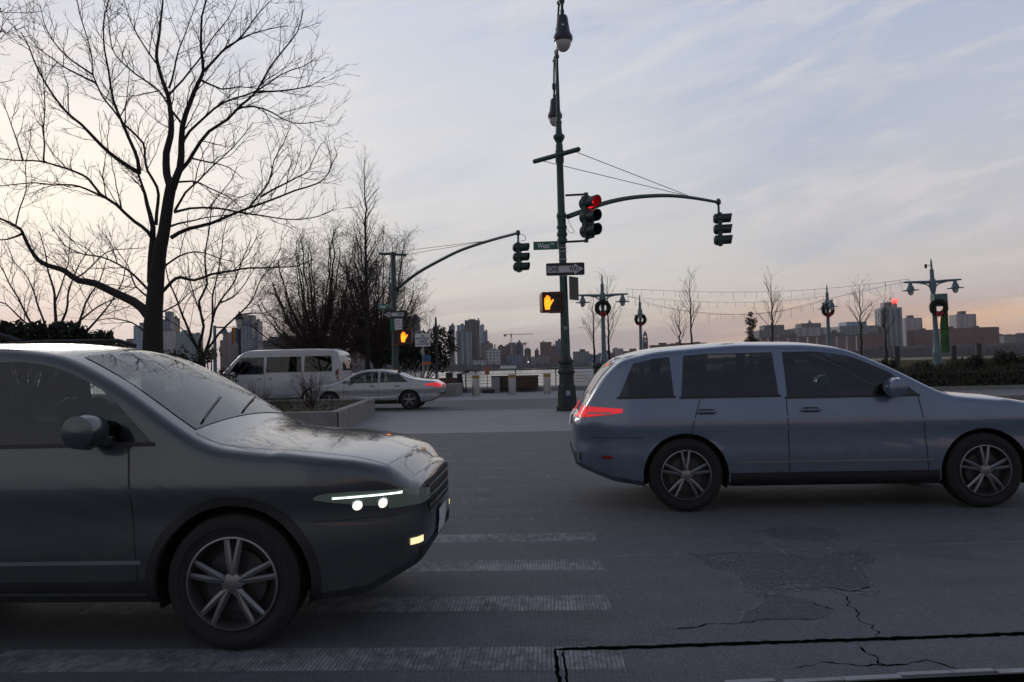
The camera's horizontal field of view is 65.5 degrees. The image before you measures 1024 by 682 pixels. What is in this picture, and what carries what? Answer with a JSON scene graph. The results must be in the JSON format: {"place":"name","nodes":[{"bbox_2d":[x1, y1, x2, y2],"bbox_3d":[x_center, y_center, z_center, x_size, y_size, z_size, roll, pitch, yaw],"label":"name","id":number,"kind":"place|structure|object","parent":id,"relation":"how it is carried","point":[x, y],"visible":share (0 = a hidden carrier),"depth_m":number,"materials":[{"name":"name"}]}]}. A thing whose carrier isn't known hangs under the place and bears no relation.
{"place":"outdoors","nodes":[
{"label":"outdoors","id":0,"kind":"place"},
{"bbox_2d":[133,323,142,349],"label":"building","id":1,"kind":"structure","parent":0,"point":[138,334],"depth_m":1433.39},
{"bbox_2d":[163,311,174,330],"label":"building","id":2,"kind":"structure","parent":0,"point":[170,317],"depth_m":1742.11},
{"bbox_2d":[163,328,175,354],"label":"building","id":3,"kind":"structure","parent":0,"point":[169,338],"depth_m":1355.59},
{"bbox_2d":[176,330,195,361],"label":"building","id":4,"kind":"structure","parent":0,"point":[182,337],"depth_m":1429.22,"materials":[{"name":"grey concrete"}]},
{"bbox_2d":[220,338,227,372],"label":"building","id":5,"kind":"structure","parent":0,"point":[224,352],"depth_m":1411.13,"materials":[{"name":"concrete"}]},
{"bbox_2d":[223,331,237,366],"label":"building","id":6,"kind":"structure","parent":0,"point":[232,353],"depth_m":1445.00,"materials":[{"name":"grey stone"}]},
{"bbox_2d":[241,315,256,353],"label":"building","id":7,"kind":"structure","parent":0,"point":[248,341],"depth_m":1373.61,"materials":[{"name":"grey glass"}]},
{"bbox_2d":[265,383,462,400],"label":"planter wall","id":8,"kind":"structure","parent":0,"point":[454,389],"depth_m":38.59,"materials":[{"name":"concrete"}]},
{"bbox_2d":[217,367,558,373],"bbox_3d":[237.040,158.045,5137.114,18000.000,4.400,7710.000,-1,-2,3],"label":"shore","id":9,"kind":"structure","parent":0,"point":[464,369],"depth_m":1293.38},
{"bbox_2d":[256,319,262,349],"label":"building","id":10,"kind":"structure","parent":9,"relation":"on","point":[258,333],"depth_m":1399.85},
{"bbox_2d":[456,329,471,364],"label":"building","id":11,"kind":"structure","parent":9,"relation":"on","point":[464,343],"depth_m":1335.46,"materials":[{"name":"grey glass"}]},
{"bbox_2d":[352,362,591,371],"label":"woods","id":12,"kind":"object","parent":9,"relation":"on","point":[494,366],"visible":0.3,"depth_m":1312.30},
{"bbox_2d":[486,344,500,364],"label":"building","id":13,"kind":"structure","parent":9,"relation":"on","point":[493,355],"depth_m":1332.74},
{"bbox_2d":[757,335,812,343],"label":"building","id":14,"kind":"structure","parent":9,"relation":"on","point":[790,338],"depth_m":1311.21,"materials":[{"name":"brown brick"}]},
{"bbox_2d":[812,333,858,350],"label":"building","id":15,"kind":"structure","parent":9,"relation":"on","point":[845,341],"depth_m":1311.97,"materials":[{"name":"brown brick"}]},
{"bbox_2d":[858,332,883,350],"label":"building","id":16,"kind":"structure","parent":9,"relation":"on","point":[873,340],"depth_m":1304.79,"materials":[{"name":"brick"}]},
{"bbox_2d":[851,342,1023,357],"bbox_3d":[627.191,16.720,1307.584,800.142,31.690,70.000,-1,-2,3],"label":"woods","id":17,"kind":"object","parent":9,"relation":"on","point":[926,351],"visible":0.24,"depth_m":1280.89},
{"bbox_2d":[352,368,558,386],"bbox_3d":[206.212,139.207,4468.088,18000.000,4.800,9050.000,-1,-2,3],"label":"river","id":18,"kind":"structure","parent":0,"point":[507,372],"depth_m":514.03,"materials":[{"name":"liquid"}]},
{"bbox_2d":[465,319,477,359],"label":"building","id":19,"kind":"structure","parent":0,"point":[470,324],"depth_m":1385.68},
{"bbox_2d":[491,376,499,392],"bbox_3d":[-0.876,2.328,42.836,0.480,0.900,0.440,-1,-2,3],"label":"litter bin","id":20,"kind":"object","parent":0,"point":[495,383],"visible":0.96,"depth_m":42.64,"materials":[{"name":"metal"}]},
{"bbox_2d":[0,431,1023,681],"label":"road","id":21,"kind":"structure","parent":0,"point":[928,579],"depth_m":4.93,"materials":[{"name":"asphalt"}]},
{"bbox_2d":[0,332,449,649],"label":"car","id":22,"kind":"object","parent":21,"relation":"on","point":[214,509],"visible":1,"depth_m":4.18,"materials":[{"name":"metal"}]},
{"bbox_2d":[0,646,625,672],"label":"crosswalk bar","id":23,"kind":"object","parent":21,"relation":"on","point":[335,659],"visible":1,"depth_m":3.99,"materials":[{"name":"paint"}]},
{"bbox_2d":[76,595,611,614],"bbox_3d":[-1.021,1.624,4.907,3.238,0.001,0.310,-1,-2,3],"label":"crosswalk bar","id":24,"kind":"object","parent":21,"relation":"on","point":[473,603],"visible":0.8,"depth_m":4.88,"materials":[{"name":"paint"}]},
{"bbox_2d":[414,432,569,435],"bbox_3d":[-0.418,1.973,16.846,3.342,0.001,0.310,-1,-2,3],"label":"crosswalk bar","id":25,"kind":"object","parent":21,"relation":"on","point":[495,434],"visible":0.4,"depth_m":16.85,"materials":[{"name":"paint"}]},
{"bbox_2d":[404,559,602,571],"bbox_3d":[-0.975,1.651,5.825,3.246,0.001,0.310,-1,-2,3],"label":"crosswalk bar","id":26,"kind":"object","parent":21,"relation":"on","point":[515,565],"visible":0.4,"depth_m":5.77,"materials":[{"name":"paint"}]},
{"bbox_2d":[433,533,595,542],"bbox_3d":[-0.928,1.677,6.744,3.254,0.001,0.310,-1,-2,3],"label":"crosswalk bar","id":27,"kind":"object","parent":21,"relation":"on","point":[515,537],"visible":0.4,"depth_m":6.69,"materials":[{"name":"paint"}]},
{"bbox_2d":[449,497,586,503],"bbox_3d":[-0.835,1.731,8.581,3.270,0.001,0.310,-1,-2,3],"label":"crosswalk bar","id":28,"kind":"object","parent":21,"relation":"on","point":[519,500],"visible":0.4,"depth_m":8.54,"materials":[{"name":"paint"}]},
{"bbox_2d":[688,548,878,590],"bbox_3d":[1.981,1.574,5.527,1.347,0.001,1.109,-1,-2,3],"label":"road patch","id":29,"kind":"object","parent":21,"relation":"on","point":[754,561],"visible":1,"depth_m":5.52,"materials":[{"name":"asphalt"}]},
{"bbox_2d":[692,531,879,595],"bbox_3d":[2.009,1.581,5.843,1.266,0.002,2.143,-2,-2,24],"label":"road grit","id":30,"kind":"object","parent":21,"relation":"on","point":[789,585],"visible":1,"depth_m":5.42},
{"bbox_2d":[742,592,832,620],"bbox_3d":[1.611,1.554,4.599,0.446,0.001,0.621,-2,-2,28],"label":"road patch","id":31,"kind":"object","parent":21,"relation":"on","point":[777,607],"visible":1,"depth_m":4.60,"materials":[{"name":"asphalt"}]},
{"bbox_2d":[556,632,1023,649],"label":"road joint","id":32,"kind":"object","parent":21,"relation":"on","point":[779,642],"visible":1,"depth_m":4.08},
{"bbox_2d":[569,342,1023,510],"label":"car","id":33,"kind":"object","parent":21,"relation":"on","point":[692,427],"visible":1,"depth_m":7.66,"materials":[{"name":"blue metal"}]},
{"bbox_2d":[759,525,840,540],"bbox_3d":[2.424,1.598,6.643,0.646,0.001,0.551,0,-2,-31],"label":"road patch","id":34,"kind":"object","parent":21,"relation":"on","point":[792,532],"visible":1,"depth_m":6.63,"materials":[{"name":"asphalt"}]},
{"bbox_2d":[724,668,1023,681],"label":"road marking","id":35,"kind":"object","parent":21,"relation":"on","point":[899,675],"visible":1,"depth_m":3.61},
{"bbox_2d":[794,659,958,668],"bbox_3d":[1.699,1.527,3.762,0.751,0.001,0.118,-1,-2,3],"label":"road crack","id":36,"kind":"object","parent":21,"relation":"on","point":[878,664],"visible":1,"depth_m":3.75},
{"bbox_2d":[844,673,1023,681],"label":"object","id":37,"kind":"object","parent":21,"relation":"on","point":[1000,678],"visible":1,"depth_m":3.56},
{"bbox_2d":[0,0,1023,371],"label":"sky","id":38,"kind":"structure","parent":0,"point":[842,141],"materials":[{"name":"blue"}]},
{"bbox_2d":[540,341,551,354],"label":"building","id":39,"kind":"structure","parent":0,"point":[546,347],"depth_m":1448.96,"materials":[{"name":"brick"}]},
{"bbox_2d":[573,349,588,363],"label":"building","id":40,"kind":"structure","parent":0,"point":[580,356],"depth_m":1395.75,"materials":[{"name":"grey glass"}]},
{"bbox_2d":[352,367,1023,433],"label":"ground","id":41,"kind":"structure","parent":0,"point":[474,421],"depth_m":21.94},
{"bbox_2d":[0,0,43,93],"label":"bare tree","id":42,"kind":"object","parent":41,"relation":"on","point":[22,18],"visible":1,"depth_m":16.93,"materials":[{"name":"brown plant"}]},
{"bbox_2d":[0,203,148,331],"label":"bare tree","id":43,"kind":"object","parent":41,"relation":"on","point":[55,297],"visible":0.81,"depth_m":26.99,"materials":[{"name":"brown plant"}]},
{"bbox_2d":[213,326,229,371],"bbox_3d":[-17.459,1.185,47.840,1.004,4.240,0.580,-1,-2,3],"label":"street lamp","id":44,"kind":"object","parent":41,"relation":"on","point":[224,332],"visible":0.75,"depth_m":47.80,"materials":[{"name":"metal"}]},
{"bbox_2d":[235,311,243,356],"bbox_3d":[-15.655,0.729,45.768,0.494,4.943,0.520,-1,-2,3],"label":"lantern post","id":45,"kind":"object","parent":41,"relation":"on","point":[239,320],"visible":0.6,"depth_m":45.72,"materials":[{"name":"metal"}]},
{"bbox_2d":[239,215,398,371],"bbox_3d":[-12.014,-2.482,50.007,9.991,11.672,11.032,-1,-2,3],"label":"bare tree","id":46,"kind":"object","parent":41,"relation":"on","point":[312,330],"visible":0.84,"depth_m":48.42,"materials":[{"name":"brown plant"}]},
{"bbox_2d":[268,398,374,426],"bbox_3d":[-17.346,2.286,22.266,27.224,0.520,7.337,-1,-2,3],"label":"planter","id":47,"kind":"object","parent":41,"relation":"on","point":[351,415],"visible":0.23,"depth_m":19.74,"materials":[{"name":"concrete"}]},
{"bbox_2d":[0,318,129,347],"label":"hedge","id":48,"kind":"object","parent":47,"relation":"in","point":[22,331],"visible":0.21,"depth_m":24.95,"materials":[{"name":"green plant"}]},
{"bbox_2d":[0,0,360,353],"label":"bare tree","id":49,"kind":"object","parent":47,"relation":"in","point":[151,310],"visible":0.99,"depth_m":21.47,"materials":[{"name":"brown plant"}]},
{"bbox_2d":[164,344,239,384],"bbox_3d":[-9.284,1.249,23.486,2.660,2.330,1.683,-1,-2,3],"label":"shrub","id":50,"kind":"object","parent":47,"relation":"in","point":[207,355],"visible":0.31,"depth_m":23.22,"materials":[{"name":"green plant"}]},
{"bbox_2d":[143,189,306,367],"bbox_3d":[-8.915,-1.923,24.430,4.924,5.742,3.787,-1,-2,3],"label":"bare tree","id":51,"kind":"object","parent":47,"relation":"on","point":[198,347],"visible":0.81,"depth_m":24.25,"materials":[{"name":"brown plant"}]},
{"bbox_2d":[290,367,330,407],"bbox_3d":[-5.264,1.215,20.853,1.109,1.101,1.353,-1,-2,-19],"label":"bush","id":52,"kind":"object","parent":47,"relation":"in","point":[312,398],"visible":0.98,"depth_m":20.77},
{"bbox_2d":[261,396,374,411],"bbox_3d":[-11.275,1.770,21.895,14.068,0.512,6.428,-1,-2,3],"label":"ground cover","id":53,"kind":"object","parent":47,"relation":"on","point":[323,405],"visible":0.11,"depth_m":21.50,"materials":[{"name":"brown plant"}]},
{"bbox_2d":[334,145,393,369],"bbox_3d":[-9.012,-4.540,49.221,3.723,15.417,2.702,-1,-2,3],"label":"bare tree","id":54,"kind":"object","parent":41,"relation":"on","point":[366,343],"visible":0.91,"depth_m":49.07,"materials":[{"name":"brown plant"}]},
{"bbox_2d":[316,211,438,368],"bbox_3d":[-8.833,-2.780,52.742,8.803,12.287,8.490,-1,-2,-7],"label":"bare tree","id":55,"kind":"object","parent":41,"relation":"on","point":[374,360],"visible":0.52,"depth_m":51.78,"materials":[{"name":"brown plant"}]},
{"bbox_2d":[378,323,460,378],"bbox_3d":[-5.568,0.972,47.630,5.202,4.184,2.493,-1,-2,3],"label":"evergreen tree","id":56,"kind":"object","parent":41,"relation":"on","point":[407,358],"visible":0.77,"depth_m":47.33,"materials":[{"name":"green plant"}]},
{"bbox_2d":[415,333,429,377],"bbox_3d":[-4.591,1.214,41.229,0.791,3.197,0.117,-1,-2,3],"label":"notice sign","id":57,"kind":"object","parent":41,"relation":"on","point":[422,340],"visible":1,"depth_m":41.21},
{"bbox_2d":[433,317,438,377],"bbox_3d":[-4.197,0.774,44.236,0.323,4.241,0.340,-1,-2,3],"label":"lamp post","id":58,"kind":"object","parent":41,"relation":"on","point":[435,329],"visible":0.83,"depth_m":44.18,"materials":[{"name":"metal"}]},
{"bbox_2d":[433,372,457,383],"bbox_3d":[-3.619,2.292,43.564,1.300,1.140,0.800,-1,-2,3],"label":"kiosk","id":59,"kind":"object","parent":41,"relation":"on","point":[449,378],"visible":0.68,"depth_m":43.17,"materials":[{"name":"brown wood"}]},
{"bbox_2d":[379,230,525,369],"bbox_3d":[-3.118,-1.213,39.087,0.851,7.850,12.598,0,-2,-38],"label":"signal pole","id":60,"kind":"object","parent":41,"relation":"on","point":[395,288],"visible":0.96,"depth_m":43.15,"materials":[{"name":"metal"}]},
{"bbox_2d":[384,311,403,317],"bbox_3d":[-6.386,-1.436,43.101,1.131,0.377,0.022,-1,-2,3],"label":"one way sign","id":61,"kind":"object","parent":60,"relation":"attached to","point":[393,314],"visible":1,"depth_m":43.10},
{"bbox_2d":[390,318,402,330],"bbox_3d":[-6.242,-0.904,43.090,0.704,0.653,0.057,-1,-2,3],"label":"notice sign","id":62,"kind":"object","parent":60,"relation":"attached to","point":[396,323],"visible":1,"depth_m":43.08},
{"bbox_2d":[397,329,412,343],"bbox_3d":[-5.795,-0.227,43.078,0.812,0.786,0.300,-1,-2,6],"label":"pedestrian signal","id":63,"kind":"object","parent":60,"relation":"attached to","point":[404,336],"visible":1,"depth_m":42.97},
{"bbox_2d":[512,242,529,272],"bbox_3d":[0.400,-3.596,34.105,0.713,1.300,0.389,-2,-2,18],"label":"traffic signal","id":64,"kind":"object","parent":60,"relation":"attached to","point":[519,256],"visible":1,"depth_m":33.97,"materials":[{"name":"green paint"}]},
{"bbox_2d":[472,374,479,395],"bbox_3d":[-1.798,2.174,39.478,0.373,1.045,0.373,-1,-2,3],"label":"bollard","id":65,"kind":"object","parent":41,"relation":"on","point":[475,386],"visible":1,"depth_m":39.32,"materials":[{"name":"concrete"}]},
{"bbox_2d":[508,374,515,394],"bbox_3d":[0.004,2.131,39.396,0.373,1.045,0.373,-1,-2,3],"label":"bollard","id":66,"kind":"object","parent":41,"relation":"on","point":[512,384],"visible":1,"depth_m":39.24,"materials":[{"name":"concrete"}]},
{"bbox_2d":[463,384,587,392],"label":"promenade kerb","id":67,"kind":"structure","parent":41,"relation":"on","point":[555,387],"depth_m":43.47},
{"bbox_2d":[431,367,593,384],"bbox_3d":[2.238,2.099,46.605,14.054,1.005,0.070,-1,-2,3],"label":"railing","id":68,"kind":"object","parent":67,"relation":"on","point":[513,373],"visible":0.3,"depth_m":46.70,"materials":[{"name":"metal"}]},
{"bbox_2d":[500,375,538,388],"bbox_3d":[0.176,2.226,43.391,2.560,0.690,0.920,-1,-2,3],"label":"storage bench","id":69,"kind":"object","parent":67,"relation":"on","point":[526,381],"visible":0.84,"depth_m":42.96,"materials":[{"name":"brown wood"}]},
{"bbox_2d":[543,373,550,393],"bbox_3d":[1.735,2.089,39.318,0.373,1.045,0.373,-1,-2,3],"label":"bollard","id":70,"kind":"object","parent":41,"relation":"on","point":[547,382],"visible":0.98,"depth_m":39.16,"materials":[{"name":"concrete"}]},
{"bbox_2d":[580,291,608,375],"bbox_3d":[6.045,-0.383,59.823,2.172,7.067,1.910,-1,-2,-15],"label":"young tree","id":71,"kind":"object","parent":41,"relation":"on","point":[594,350],"visible":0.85,"depth_m":59.77,"materials":[{"name":"brown plant"}]},
{"bbox_2d":[576,275,629,363],"bbox_3d":[6.397,-0.836,55.813,3.788,7.681,0.998,-1,-2,3],"label":"pier lamp","id":72,"kind":"object","parent":41,"relation":"on","point":[602,295],"visible":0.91,"depth_m":55.73,"materials":[{"name":"metal"}]},
{"bbox_2d":[594,300,611,316],"bbox_3d":[6.331,-2.296,55.456,1.299,1.315,0.495,-1,-2,3],"label":"wreath","id":73,"kind":"object","parent":72,"relation":"attached to","point":[598,304],"visible":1,"depth_m":55.34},
{"bbox_2d":[591,269,625,360],"bbox_3d":[7.649,-1.396,63.844,2.934,9.267,2.808,-1,-2,-20],"label":"young tree","id":74,"kind":"object","parent":41,"relation":"on","point":[608,340],"visible":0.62,"depth_m":63.74,"materials":[{"name":"brown plant"}]},
{"bbox_2d":[533,0,720,410],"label":"signal pole","id":75,"kind":"object","parent":41,"relation":"on","point":[563,39],"visible":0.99,"depth_m":24.83,"materials":[{"name":"metal"}]},
{"bbox_2d":[533,241,558,249],"bbox_3d":[1.066,-2.979,24.853,0.797,0.267,0.034,-1,-2,5],"label":"street sign","id":76,"kind":"object","parent":75,"relation":"attached to","point":[547,245],"visible":1,"depth_m":24.84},
{"bbox_2d":[539,292,560,312],"bbox_3d":[1.184,-1.192,24.653,0.612,0.626,0.300,-1,-2,-14],"label":"pedestrian signal","id":77,"kind":"object","parent":75,"relation":"attached to","point":[550,302],"visible":1,"depth_m":24.56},
{"bbox_2d":[546,262,584,275],"bbox_3d":[1.657,-2.236,24.767,1.193,0.393,0.022,-1,-2,3],"label":"one way sign","id":78,"kind":"object","parent":75,"relation":"attached to","point":[562,269],"visible":1,"depth_m":24.76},
{"bbox_2d":[569,276,578,299],"bbox_3d":[1.927,-1.650,25.008,0.060,0.728,0.550,-3,-2,35],"label":"road sign","id":79,"kind":"object","parent":75,"relation":"attached to","point":[573,289],"visible":1,"depth_m":24.97,"materials":[{"name":"metal"}]},
{"bbox_2d":[579,194,601,238],"bbox_3d":[2.414,-3.844,24.584,0.406,1.356,0.744,0,-2,-35],"label":"traffic signal","id":80,"kind":"object","parent":75,"relation":"attached to","point":[589,215],"visible":1,"depth_m":24.52,"materials":[{"name":"green paint"}]},
{"bbox_2d":[713,212,732,245],"bbox_3d":[8.188,-4.343,30.901,0.725,1.322,0.396,-2,-2,15],"label":"traffic signal","id":81,"kind":"object","parent":75,"relation":"attached to","point":[720,228],"visible":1,"depth_m":30.75,"materials":[{"name":"green paint"}]},
{"bbox_2d":[634,295,643,349],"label":"pier lamp","id":82,"kind":"object","parent":41,"relation":"on","point":[639,314],"visible":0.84,"depth_m":73.46,"materials":[{"name":"metal"}]},
{"bbox_2d":[664,298,688,344],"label":"young tree","id":83,"kind":"object","parent":41,"relation":"on","point":[678,326],"visible":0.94,"depth_m":65.53,"materials":[{"name":"brown plant"}]},
{"bbox_2d":[678,267,702,343],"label":"young tree","id":84,"kind":"object","parent":41,"relation":"on","point":[691,323],"visible":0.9,"depth_m":61.52,"materials":[{"name":"brown plant"}]},
{"bbox_2d":[743,311,761,341],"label":"evergreen tree","id":85,"kind":"object","parent":41,"relation":"on","point":[750,321],"visible":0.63,"depth_m":60.23,"materials":[{"name":"green plant"}]},
{"bbox_2d":[753,266,784,341],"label":"young tree","id":86,"kind":"object","parent":41,"relation":"on","point":[772,306],"visible":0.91,"depth_m":59.23,"materials":[{"name":"brown plant"}]},
{"bbox_2d":[820,285,837,345],"bbox_3d":[25.790,-0.879,64.935,0.967,7.443,3.670,-2,-2,9],"label":"pier lamp","id":87,"kind":"object","parent":41,"relation":"on","point":[831,306],"visible":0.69,"depth_m":64.83,"materials":[{"name":"metal"}]},
{"bbox_2d":[845,275,878,355],"bbox_3d":[24.998,-1.159,56.693,2.416,7.585,1.811,-2,-2,25],"label":"young tree","id":88,"kind":"object","parent":41,"relation":"on","point":[861,327],"visible":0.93,"depth_m":56.90,"materials":[{"name":"brown plant"}]},
{"bbox_2d":[869,291,895,362],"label":"young tree","id":89,"kind":"object","parent":41,"relation":"on","point":[886,331],"visible":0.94,"depth_m":53.91,"materials":[{"name":"brown plant"}]},
{"bbox_2d":[903,259,963,365],"bbox_3d":[25.975,-1.358,48.883,3.658,7.419,1.032,-3,-2,3],"label":"pier lamp","id":90,"kind":"object","parent":41,"relation":"on","point":[932,282],"visible":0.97,"depth_m":48.81,"materials":[{"name":"metal"}]},
{"bbox_2d":[627,280,909,322],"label":"string lights","id":91,"kind":"object","parent":90,"relation":"hanging from","point":[778,311],"visible":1,"depth_m":51.63,"materials":[{"name":"grey metal"}]},
{"bbox_2d":[928,299,948,316],"bbox_3d":[25.895,-2.017,48.334,1.167,1.183,0.458,-2,-2,15],"label":"wreath","id":92,"kind":"object","parent":90,"relation":"attached to","point":[942,312],"visible":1,"depth_m":48.24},
{"bbox_2d":[940,313,949,352],"bbox_3d":[26.397,-0.511,48.580,0.540,2.443,0.114,-1,-2,3],"label":"banner","id":93,"kind":"object","parent":90,"relation":"attached to","point":[944,329],"visible":0.96,"depth_m":48.57,"materials":[{"name":"green fabric"}]},
{"bbox_2d":[869,355,1022,368],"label":"lawn","id":94,"kind":"structure","parent":41,"relation":"on","point":[904,362],"depth_m":93.10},
{"bbox_2d":[881,356,1023,386],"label":"perennials","id":95,"kind":"object","parent":41,"relation":"on","point":[1012,376],"visible":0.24,"depth_m":34.29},
{"bbox_2d":[931,385,1023,399],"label":"kerb","id":96,"kind":"structure","parent":41,"relation":"on","point":[1019,397],"depth_m":33.32,"materials":[{"name":"concrete"}]},
{"bbox_2d":[968,350,987,383],"bbox_3d":[20.666,1.235,35.387,0.877,1.662,1.002,-3,-2,35],"label":"shrub","id":97,"kind":"object","parent":41,"relation":"on","point":[978,360],"visible":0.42,"depth_m":35.17,"materials":[{"name":"green plant"}]},
{"bbox_2d":[986,348,1014,374],"bbox_3d":[21.559,1.135,35.147,1.125,1.806,1.104,-1,-2,3],"label":"shrub","id":98,"kind":"object","parent":41,"relation":"on","point":[999,357],"visible":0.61,"depth_m":35.10,"materials":[{"name":"green plant"}]},
{"bbox_2d":[1004,350,1023,384],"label":"shrub","id":99,"kind":"object","parent":41,"relation":"on","point":[1013,357],"visible":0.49,"depth_m":35.18,"materials":[{"name":"green plant"}]},
{"bbox_2d":[375,388,1023,411],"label":"road","id":100,"kind":"structure","parent":0,"point":[447,405],"depth_m":29.73,"materials":[{"name":"asphalt"}]},
{"bbox_2d":[224,348,351,399],"bbox_3d":[-9.355,1.482,32.025,5.574,2.308,2.368,-1,-2,3],"label":"passenger van","id":101,"kind":"object","parent":100,"relation":"on","point":[278,368],"visible":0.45,"depth_m":31.08,"materials":[{"name":"grey paint"}]},
{"bbox_2d":[304,369,445,409],"bbox_3d":[-4.868,1.704,28.407,4.926,1.441,2.173,-1,-2,3],"label":"silver car","id":102,"kind":"object","parent":100,"relation":"on","point":[404,389],"visible":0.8,"depth_m":27.54,"materials":[{"name":"paint"}]},
{"bbox_2d":[752,323,792,338],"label":"building","id":103,"kind":"structure","parent":0,"point":[764,331],"depth_m":1382.45,"materials":[{"name":"grey stone"}]},
{"bbox_2d":[787,320,830,336],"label":"building","id":104,"kind":"structure","parent":0,"point":[809,328],"depth_m":1379.35,"materials":[{"name":"grey stone"}]},
{"bbox_2d":[831,321,877,334],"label":"building","id":105,"kind":"structure","parent":0,"point":[849,328],"depth_m":1395.37,"materials":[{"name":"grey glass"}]},
{"bbox_2d":[874,299,902,347],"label":"building","id":106,"kind":"structure","parent":0,"point":[895,334],"depth_m":1392.47,"materials":[{"name":"grey concrete"}]},
{"bbox_2d":[902,315,921,346],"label":"building","id":107,"kind":"structure","parent":0,"point":[910,322],"depth_m":1567.28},
{"bbox_2d":[907,328,932,346],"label":"building","id":108,"kind":"structure","parent":0,"point":[921,336],"depth_m":1369.92,"materials":[{"name":"brick"}]},
{"bbox_2d":[938,326,973,344],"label":"building","id":109,"kind":"structure","parent":0,"point":[958,336],"depth_m":1366.89,"materials":[{"name":"brick"}]},
{"bbox_2d":[949,311,975,327],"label":"building","id":110,"kind":"structure","parent":0,"point":[961,319],"depth_m":1562.86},
{"bbox_2d":[969,326,999,344],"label":"building","id":111,"kind":"structure","parent":0,"point":[986,335],"depth_m":1374.66,"materials":[{"name":"brick"}]},
{"bbox_2d":[999,334,1015,342],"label":"building","id":112,"kind":"structure","parent":0,"point":[1008,338],"depth_m":2239.29,"materials":[{"name":"grey stone"}]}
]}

